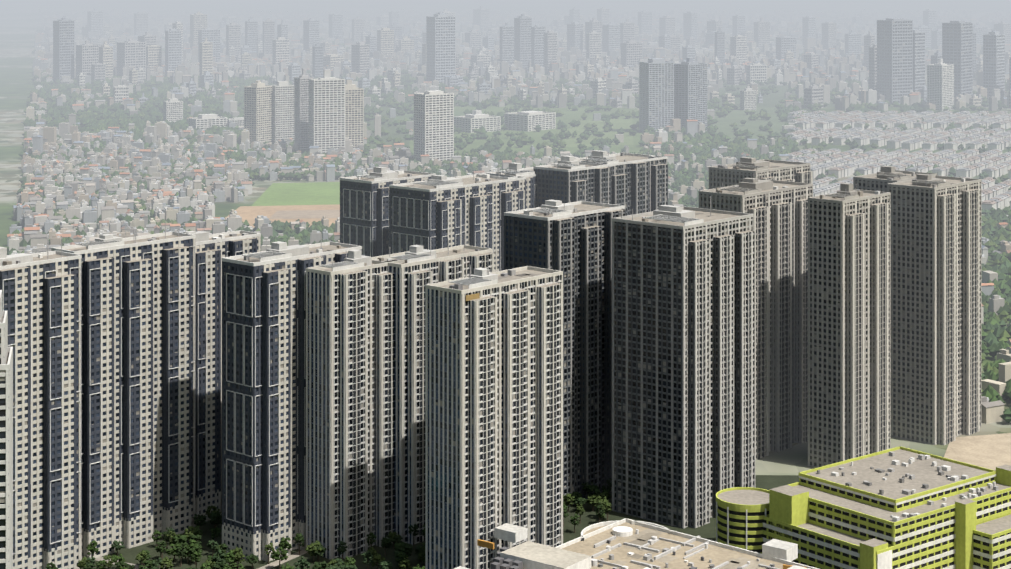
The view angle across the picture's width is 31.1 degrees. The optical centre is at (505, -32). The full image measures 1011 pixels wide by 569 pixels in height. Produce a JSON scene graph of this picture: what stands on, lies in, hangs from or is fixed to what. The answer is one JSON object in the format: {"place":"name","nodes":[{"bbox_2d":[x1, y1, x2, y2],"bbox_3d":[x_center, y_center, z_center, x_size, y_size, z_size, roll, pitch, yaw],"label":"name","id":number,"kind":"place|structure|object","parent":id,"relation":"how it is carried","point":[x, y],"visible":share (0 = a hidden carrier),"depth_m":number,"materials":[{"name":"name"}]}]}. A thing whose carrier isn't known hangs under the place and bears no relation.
{"place":"outdoors","nodes":[
{"label":"outdoors","id":0,"kind":"place"},
{"bbox_2d":[0,290,12,568],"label":"tower","id":1,"kind":"structure","parent":0,"point":[6,456],"depth_m":547.18,"materials":[{"name":"paint"}]},
{"bbox_2d":[79,475,798,568],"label":"park ground","id":2,"kind":"structure","parent":0,"point":[589,516],"depth_m":885.83,"materials":[{"name":"plant"}]},
{"bbox_2d":[0,236,81,568],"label":"tower","id":3,"kind":"structure","parent":2,"relation":"on","point":[41,297],"depth_m":834.57,"materials":[{"name":"paint"}]},
{"bbox_2d":[51,222,195,558],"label":"tower","id":4,"kind":"structure","parent":2,"relation":"on","point":[137,390],"depth_m":883.92,"materials":[{"name":"paint"}]},
{"bbox_2d":[178,223,260,521],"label":"tower","id":5,"kind":"structure","parent":2,"relation":"on","point":[212,251],"depth_m":925.35,"materials":[{"name":"paint"}]},
{"bbox_2d":[222,232,361,561],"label":"tower","id":6,"kind":"structure","parent":2,"relation":"on","point":[263,398],"depth_m":867.26,"materials":[{"name":"paint"}]},
{"bbox_2d":[46,478,611,568],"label":"tree","id":7,"kind":"object","parent":2,"relation":"on","point":[221,558],"depth_m":857.35,"materials":[{"name":"green plant"}]},
{"bbox_2d":[306,247,436,558],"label":"tower","id":8,"kind":"structure","parent":2,"relation":"on","point":[350,400],"depth_m":871.06,"materials":[{"name":"paint"}]},
{"bbox_2d":[372,238,493,543],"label":"tower","id":9,"kind":"structure","parent":2,"relation":"on","point":[418,270],"depth_m":888.50,"materials":[{"name":"paint"}]},
{"bbox_2d":[425,265,562,568],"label":"apartment tower","id":10,"kind":"structure","parent":2,"relation":"on","point":[493,400],"depth_m":827.92,"materials":[{"name":"paint"}]},
{"bbox_2d":[504,200,625,506],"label":"tower","id":11,"kind":"structure","parent":2,"relation":"on","point":[572,241],"depth_m":960.95,"materials":[{"name":"paint"}]},
{"bbox_2d":[454,518,817,568],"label":"mall","id":12,"kind":"structure","parent":2,"relation":"on","point":[625,543],"depth_m":793.65,"materials":[{"name":"paint"}]},
{"bbox_2d":[0,0,1010,474],"bbox_3d":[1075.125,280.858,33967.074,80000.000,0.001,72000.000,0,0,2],"label":"ground","id":13,"kind":"structure","parent":0,"point":[20,22],"depth_m":11882.91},
{"bbox_2d":[340,167,435,256],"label":"tower","id":14,"kind":"structure","parent":13,"relation":"on","point":[364,211],"depth_m":1195.93,"materials":[{"name":"paint"}]},
{"bbox_2d":[389,169,525,271],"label":"tower","id":15,"kind":"structure","parent":13,"relation":"on","point":[440,211],"depth_m":1167.70,"materials":[{"name":"paint"}]},
{"bbox_2d":[476,162,536,208],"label":"tower","id":16,"kind":"structure","parent":13,"relation":"on","point":[515,170],"depth_m":1225.94,"materials":[{"name":"paint"}]},
{"bbox_2d":[7,8,1010,423],"bbox_3d":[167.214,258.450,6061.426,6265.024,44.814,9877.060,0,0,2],"label":"city houses","id":17,"kind":"structure","parent":13,"relation":"on","point":[837,64],"depth_m":2991.94,"materials":[{"name":"paint"}]},
{"bbox_2d":[7,13,1010,422],"bbox_3d":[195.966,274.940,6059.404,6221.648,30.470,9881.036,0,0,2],"label":"city trees","id":18,"kind":"object","parent":13,"relation":"on","point":[995,337],"visible":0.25,"depth_m":2910.61,"materials":[{"name":"green plant"}]},
{"bbox_2d":[53,6,1010,164],"bbox_3d":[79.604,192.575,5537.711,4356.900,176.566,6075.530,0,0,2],"label":"distant high-rise buildings","id":19,"kind":"structure","parent":13,"relation":"on","point":[324,111],"depth_m":4309.32,"materials":[{"name":"paint"}]},
{"bbox_2d":[534,154,615,207],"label":"tower","id":20,"kind":"structure","parent":13,"relation":"on","point":[566,179],"depth_m":1227.93,"materials":[{"name":"paint"}]},
{"bbox_2d":[574,144,667,215],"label":"tower","id":21,"kind":"structure","parent":13,"relation":"on","point":[639,182],"depth_m":1270.74,"materials":[{"name":"paint"}]},
{"bbox_2d":[699,171,812,459],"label":"tower","id":22,"kind":"structure","parent":13,"relation":"on","point":[778,209],"depth_m":1058.04,"materials":[{"name":"paint"}]},
{"bbox_2d":[709,150,812,188],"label":"tower","id":23,"kind":"structure","parent":13,"relation":"on","point":[736,173],"depth_m":1181.95,"materials":[{"name":"paint"}]},
{"bbox_2d":[808,183,890,467],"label":"tower","id":24,"kind":"structure","parent":13,"relation":"on","point":[849,322],"depth_m":1018.88,"materials":[{"name":"paint"}]},
{"bbox_2d":[853,163,936,191],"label":"tower","id":25,"kind":"structure","parent":13,"relation":"on","point":[882,179],"depth_m":1124.75,"materials":[{"name":"paint"}]},
{"bbox_2d":[887,168,980,444],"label":"tower","id":26,"kind":"structure","parent":13,"relation":"on","point":[935,310],"depth_m":1081.38,"materials":[{"name":"paint"}]},
{"bbox_2d":[44,81,1010,470],"bbox_3d":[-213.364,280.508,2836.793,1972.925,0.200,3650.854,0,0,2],"label":"fields","id":27,"kind":"structure","parent":0,"point":[310,203],"depth_m":2848.84,"materials":[{"name":"plant"}]},
{"bbox_2d":[612,196,754,528],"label":"tower","id":28,"kind":"structure","parent":0,"point":[683,365],"depth_m":927.99,"materials":[{"name":"paint"}]},
{"bbox_2d":[716,446,1010,568],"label":"parking building","id":29,"kind":"structure","parent":0,"point":[899,507],"depth_m":847.45,"materials":[{"name":"paint"}]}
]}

